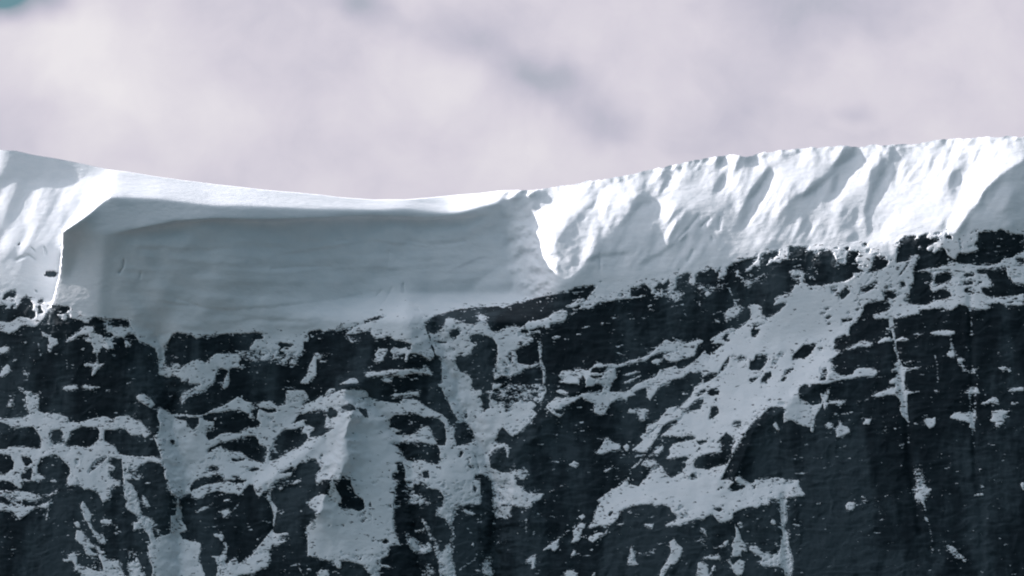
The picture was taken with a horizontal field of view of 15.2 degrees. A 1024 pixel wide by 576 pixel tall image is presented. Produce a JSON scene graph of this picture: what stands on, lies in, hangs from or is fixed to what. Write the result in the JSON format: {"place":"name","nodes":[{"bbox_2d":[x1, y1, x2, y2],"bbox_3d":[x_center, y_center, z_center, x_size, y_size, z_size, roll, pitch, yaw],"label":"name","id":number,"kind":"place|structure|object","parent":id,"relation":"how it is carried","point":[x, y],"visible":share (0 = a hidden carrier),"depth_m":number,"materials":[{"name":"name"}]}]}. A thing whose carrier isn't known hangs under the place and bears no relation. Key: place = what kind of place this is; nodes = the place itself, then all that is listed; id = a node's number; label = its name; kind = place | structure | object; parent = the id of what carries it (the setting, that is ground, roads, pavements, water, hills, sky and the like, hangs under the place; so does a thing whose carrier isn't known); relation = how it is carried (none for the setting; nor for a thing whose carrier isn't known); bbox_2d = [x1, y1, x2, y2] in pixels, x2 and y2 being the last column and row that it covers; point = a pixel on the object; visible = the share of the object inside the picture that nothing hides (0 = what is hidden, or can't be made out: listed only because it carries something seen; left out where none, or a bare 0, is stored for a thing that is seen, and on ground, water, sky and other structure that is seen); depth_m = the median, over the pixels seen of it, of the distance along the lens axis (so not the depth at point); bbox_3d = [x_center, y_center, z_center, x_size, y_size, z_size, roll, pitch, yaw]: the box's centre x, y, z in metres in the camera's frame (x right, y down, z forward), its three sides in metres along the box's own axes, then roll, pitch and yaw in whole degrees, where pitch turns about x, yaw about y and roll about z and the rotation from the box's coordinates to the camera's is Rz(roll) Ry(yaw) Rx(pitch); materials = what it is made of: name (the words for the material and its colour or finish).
{"place":"outdoors","nodes":[
{"label":"outdoors","id":0,"kind":"place"},
{"bbox_2d":[0,229,1023,575],"bbox_3d":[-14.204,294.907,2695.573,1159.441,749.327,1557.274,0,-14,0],"label":"mountain face","id":1,"kind":"object","parent":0,"point":[906,533],"visible":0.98,"depth_m":2419.93},
{"bbox_2d":[0,364,11,377],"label":"snow patch","id":2,"kind":"object","parent":1,"relation":"on","point":[6,370],"visible":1,"depth_m":2473.30,"materials":[{"name":"white snow"}]},
{"bbox_2d":[0,346,11,353],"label":"snow patch","id":3,"kind":"object","parent":1,"relation":"on","point":[4,349],"visible":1,"depth_m":2481.53,"materials":[{"name":"white snow"}]},
{"bbox_2d":[0,314,45,333],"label":"snow ledge","id":4,"kind":"object","parent":1,"relation":"on","point":[12,326],"visible":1,"depth_m":2486.54,"materials":[{"name":"white snow"}]},
{"bbox_2d":[44,271,57,277],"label":"rock outcrop","id":5,"kind":"object","parent":1,"relation":"on","point":[53,274],"visible":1,"depth_m":2511.13,"materials":[{"name":"stone"}]},
{"bbox_2d":[36,453,69,481],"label":"rock outcrop","id":6,"kind":"object","parent":1,"relation":"on","point":[58,470],"visible":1,"depth_m":2428.35,"materials":[{"name":"stone"}]},
{"bbox_2d":[0,150,108,308],"bbox_3d":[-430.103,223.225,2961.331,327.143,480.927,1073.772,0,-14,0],"label":"snow slope","id":7,"kind":"structure","parent":1,"relation":"on","point":[44,201],"depth_m":2554.15,"materials":[{"name":"white snow"}]},
{"bbox_2d":[0,437,117,458],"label":"snow ledge","id":8,"kind":"object","parent":1,"relation":"on","point":[102,448],"visible":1,"depth_m":2434.38,"materials":[{"name":"white snow"}]},
{"bbox_2d":[0,411,150,431],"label":"snow ledge","id":9,"kind":"object","parent":1,"relation":"on","point":[40,420],"visible":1,"depth_m":2444.07,"materials":[{"name":"white snow"}]},
{"bbox_2d":[62,384,99,391],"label":"snow ledge","id":10,"kind":"object","parent":1,"relation":"on","point":[72,387],"visible":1,"depth_m":2455.35,"materials":[{"name":"white snow"}]},
{"bbox_2d":[64,425,100,449],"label":"rock outcrop","id":11,"kind":"object","parent":1,"relation":"on","point":[85,434],"visible":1,"depth_m":2438.48,"materials":[{"name":"stone"}]},
{"bbox_2d":[84,361,104,375],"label":"snow patch","id":12,"kind":"object","parent":1,"relation":"on","point":[96,365],"visible":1,"depth_m":2457.45,"materials":[{"name":"white snow"}]},
{"bbox_2d":[63,522,129,575],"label":"snow patch","id":13,"kind":"object","parent":1,"relation":"on","point":[81,538],"visible":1,"depth_m":2393.29,"materials":[{"name":"white snow"}]},
{"bbox_2d":[69,453,125,510],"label":"snow patch","id":14,"kind":"object","parent":1,"relation":"on","point":[95,479],"visible":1,"depth_m":2420.71,"materials":[{"name":"white snow"}]},
{"bbox_2d":[136,393,154,407],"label":"snow patch","id":15,"kind":"object","parent":1,"relation":"on","point":[145,400],"visible":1,"depth_m":2442.82,"materials":[{"name":"white snow"}]},
{"bbox_2d":[151,350,205,575],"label":"couloir","id":16,"kind":"structure","parent":1,"relation":"on","point":[172,553],"depth_m":2424.49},
{"bbox_2d":[190,477,249,498],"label":"snow ledge","id":17,"kind":"object","parent":1,"relation":"on","point":[201,491],"visible":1,"depth_m":2417.90,"materials":[{"name":"white snow"}]},
{"bbox_2d":[203,400,261,440],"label":"rock outcrop","id":18,"kind":"object","parent":1,"relation":"on","point":[233,421],"visible":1,"depth_m":2443.05,"materials":[{"name":"stone"}]},
{"bbox_2d":[214,530,288,575],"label":"snow patch","id":19,"kind":"object","parent":1,"relation":"on","point":[233,567],"visible":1,"depth_m":2390.59,"materials":[{"name":"white snow"}]},
{"bbox_2d":[266,424,311,463],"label":"rock outcrop","id":20,"kind":"object","parent":1,"relation":"on","point":[283,443],"visible":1,"depth_m":2437.21,"materials":[{"name":"stone"}]},
{"bbox_2d":[51,169,527,353],"bbox_3d":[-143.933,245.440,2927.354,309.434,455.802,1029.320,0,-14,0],"label":"snow cornice","id":21,"kind":"structure","parent":1,"relation":"on","point":[156,262],"depth_m":2496.52,"materials":[{"name":"white snow"}]},
{"bbox_2d":[250,383,341,496],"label":"snow ramp","id":22,"kind":"structure","parent":1,"relation":"on","point":[264,478],"depth_m":2425.56,"materials":[{"name":"white snow"}]},
{"bbox_2d":[342,495,365,511],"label":"rock outcrop","id":23,"kind":"object","parent":1,"relation":"on","point":[357,504],"visible":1,"depth_m":2404.70,"materials":[{"name":"stone"}]},
{"bbox_2d":[304,378,404,568],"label":"snow patch","id":24,"kind":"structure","parent":1,"relation":"on","point":[361,451],"depth_m":2408.39,"materials":[{"name":"white snow"}]},
{"bbox_2d":[345,306,433,372],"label":"snow mound","id":25,"kind":"object","parent":1,"relation":"on","point":[406,322],"visible":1,"depth_m":2470.19,"materials":[{"name":"white snow"}]},
{"bbox_2d":[363,367,433,379],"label":"snow ledge","id":26,"kind":"object","parent":1,"relation":"on","point":[389,373],"visible":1,"depth_m":2452.99,"materials":[{"name":"white snow"}]},
{"bbox_2d":[392,462,405,482],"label":"rock outcrop","id":27,"kind":"object","parent":1,"relation":"on","point":[400,475],"visible":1,"depth_m":2423.12,"materials":[{"name":"stone"}]},
{"bbox_2d":[391,389,420,398],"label":"snow ledge","id":28,"kind":"object","parent":1,"relation":"on","point":[394,395],"visible":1,"depth_m":2450.97,"materials":[{"name":"white snow"}]},
{"bbox_2d":[391,442,440,464],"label":"rock outcrop","id":29,"kind":"object","parent":1,"relation":"on","point":[413,451],"visible":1,"depth_m":2431.92,"materials":[{"name":"stone"}]},
{"bbox_2d":[389,413,447,446],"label":"rock outcrop","id":30,"kind":"object","parent":1,"relation":"on","point":[401,422],"visible":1,"depth_m":2442.12,"materials":[{"name":"stone"}]},
{"bbox_2d":[426,318,510,575],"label":"couloir","id":31,"kind":"structure","parent":1,"relation":"on","point":[483,428],"depth_m":2451.52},
{"bbox_2d":[0,234,1023,575],"bbox_3d":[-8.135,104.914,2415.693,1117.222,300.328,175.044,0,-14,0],"label":"ledge snow","id":32,"kind":"structure","parent":1,"relation":"on","point":[450,470],"depth_m":2445.94,"materials":[{"name":"white snow"}]},
{"bbox_2d":[510,310,568,332],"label":"snow ledge","id":33,"kind":"object","parent":1,"relation":"on","point":[558,316],"visible":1,"depth_m":2484.63,"materials":[{"name":"white snow"}]},
{"bbox_2d":[569,461,578,467],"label":"snow patch","id":34,"kind":"object","parent":1,"relation":"on","point":[574,464],"visible":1,"depth_m":2427.84,"materials":[{"name":"white snow"}]},
{"bbox_2d":[579,287,631,308],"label":"snow tongue","id":35,"kind":"object","parent":1,"relation":"on","point":[608,294],"visible":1,"depth_m":2494.26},
{"bbox_2d":[593,437,622,454],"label":"snow patch","id":36,"kind":"object","parent":1,"relation":"on","point":[608,445],"visible":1,"depth_m":2434.71,"materials":[{"name":"white snow"}]},
{"bbox_2d":[558,337,702,386],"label":"snow ledge","id":37,"kind":"object","parent":1,"relation":"on","point":[689,349],"visible":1,"depth_m":2468.48,"materials":[{"name":"white snow"}]},
{"bbox_2d":[619,286,646,298],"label":"rock outcrop","id":38,"kind":"object","parent":1,"relation":"on","point":[637,291],"visible":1,"depth_m":2496.40,"materials":[{"name":"stone"}]},
{"bbox_2d":[588,464,805,533],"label":"snowfield","id":39,"kind":"structure","parent":1,"relation":"on","point":[702,496],"depth_m":2400.87,"materials":[{"name":"white snow"}]},
{"bbox_2d":[707,406,718,419],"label":"rock outcrop","id":40,"kind":"object","parent":1,"relation":"on","point":[714,411],"visible":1,"depth_m":2438.94,"materials":[{"name":"stone"}]},
{"bbox_2d":[630,288,873,463],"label":"snowfield","id":41,"kind":"structure","parent":1,"relation":"on","point":[796,321],"depth_m":2449.52,"materials":[{"name":"white snow"}]},
{"bbox_2d":[746,354,771,370],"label":"rock outcrop","id":42,"kind":"object","parent":1,"relation":"on","point":[759,362],"visible":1,"depth_m":2456.32,"materials":[{"name":"stone"}]},
{"bbox_2d":[759,369,771,387],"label":"rock outcrop","id":43,"kind":"object","parent":1,"relation":"on","point":[766,377],"visible":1,"depth_m":2446.38,"materials":[{"name":"stone"}]},
{"bbox_2d":[746,512,796,575],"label":"snow gully","id":44,"kind":"object","parent":1,"relation":"attached to","point":[786,566],"visible":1,"depth_m":2371.56,"materials":[{"name":"white snow"}]},
{"bbox_2d":[528,136,1023,302],"bbox_3d":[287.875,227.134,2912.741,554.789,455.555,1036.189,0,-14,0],"label":"ice cliff","id":45,"kind":"structure","parent":1,"relation":"on","point":[667,223],"depth_m":2522.57,"materials":[{"name":"white snow"}]},
{"bbox_2d":[781,368,793,379],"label":"rock outcrop","id":46,"kind":"object","parent":1,"relation":"on","point":[787,371],"visible":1,"depth_m":2444.42,"materials":[{"name":"stone"}]},
{"bbox_2d":[792,340,818,360],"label":"rock outcrop","id":47,"kind":"object","parent":1,"relation":"on","point":[803,351],"visible":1,"depth_m":2453.79,"materials":[{"name":"stone"}]},
{"bbox_2d":[824,422,831,428],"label":"snow patch","id":48,"kind":"object","parent":1,"relation":"on","point":[828,425],"visible":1,"depth_m":2411.59,"materials":[{"name":"white snow"}]},
{"bbox_2d":[832,419,853,437],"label":"snow patch","id":49,"kind":"object","parent":1,"relation":"on","point":[841,430],"visible":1,"depth_m":2409.39,"materials":[{"name":"white snow"}]},
{"bbox_2d":[836,282,850,298],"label":"rock outcrop","id":50,"kind":"object","parent":1,"relation":"on","point":[844,293],"visible":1,"depth_m":2470.84,"materials":[{"name":"stone"}]},
{"bbox_2d":[845,502,855,510],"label":"snow patch","id":51,"kind":"object","parent":1,"relation":"on","point":[850,506],"visible":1,"depth_m":2382.67,"materials":[{"name":"white snow"}]},
{"bbox_2d":[845,363,881,379],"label":"snow ledge","id":52,"kind":"object","parent":1,"relation":"on","point":[864,372],"visible":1,"depth_m":2430.70,"materials":[{"name":"white snow"}]},
{"bbox_2d":[859,338,873,347],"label":"snow ledge","id":53,"kind":"object","parent":1,"relation":"on","point":[866,344],"visible":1,"depth_m":2444.59,"materials":[{"name":"white snow"}]},
{"bbox_2d":[885,320,909,422],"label":"snow gully","id":54,"kind":"object","parent":1,"relation":"on","point":[903,393],"visible":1,"depth_m":2426.05,"materials":[{"name":"white snow"}]},
{"bbox_2d":[909,480,932,505],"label":"snow patch","id":55,"kind":"object","parent":1,"relation":"on","point":[921,494],"visible":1,"depth_m":2382.70,"materials":[{"name":"white snow"}]},
{"bbox_2d":[923,417,935,427],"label":"snow patch","id":56,"kind":"object","parent":1,"relation":"on","point":[930,422],"visible":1,"depth_m":2406.45,"materials":[{"name":"white snow"}]},
{"bbox_2d":[930,330,954,335],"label":"snow ledge","id":57,"kind":"object","parent":1,"relation":"on","point":[945,332],"visible":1,"depth_m":2438.36,"materials":[{"name":"white snow"}]},
{"bbox_2d":[872,278,1023,319],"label":"snow ledge","id":58,"kind":"object","parent":1,"relation":"on","point":[978,299],"visible":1,"depth_m":2450.09,"materials":[{"name":"white snow"}]},
{"bbox_2d":[944,546,968,564],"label":"snow patch","id":59,"kind":"object","parent":1,"relation":"on","point":[950,548],"visible":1,"depth_m":2360.61,"materials":[{"name":"white snow"}]},
{"bbox_2d":[950,409,976,430],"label":"snow patch","id":60,"kind":"object","parent":1,"relation":"on","point":[970,418],"visible":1,"depth_m":2405.78,"materials":[{"name":"white snow"}]},
{"bbox_2d":[914,252,1023,277],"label":"snow ledge","id":61,"kind":"object","parent":1,"relation":"on","point":[956,267],"visible":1,"depth_m":2458.11,"materials":[{"name":"white snow"}]},
{"bbox_2d":[989,409,1010,428],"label":"snow patch","id":62,"kind":"object","parent":1,"relation":"on","point":[997,417],"visible":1,"depth_m":2403.16,"materials":[{"name":"white snow"}]},
{"bbox_2d":[0,0,1023,199],"label":"sky","id":63,"kind":"structure","parent":0,"point":[361,99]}
]}

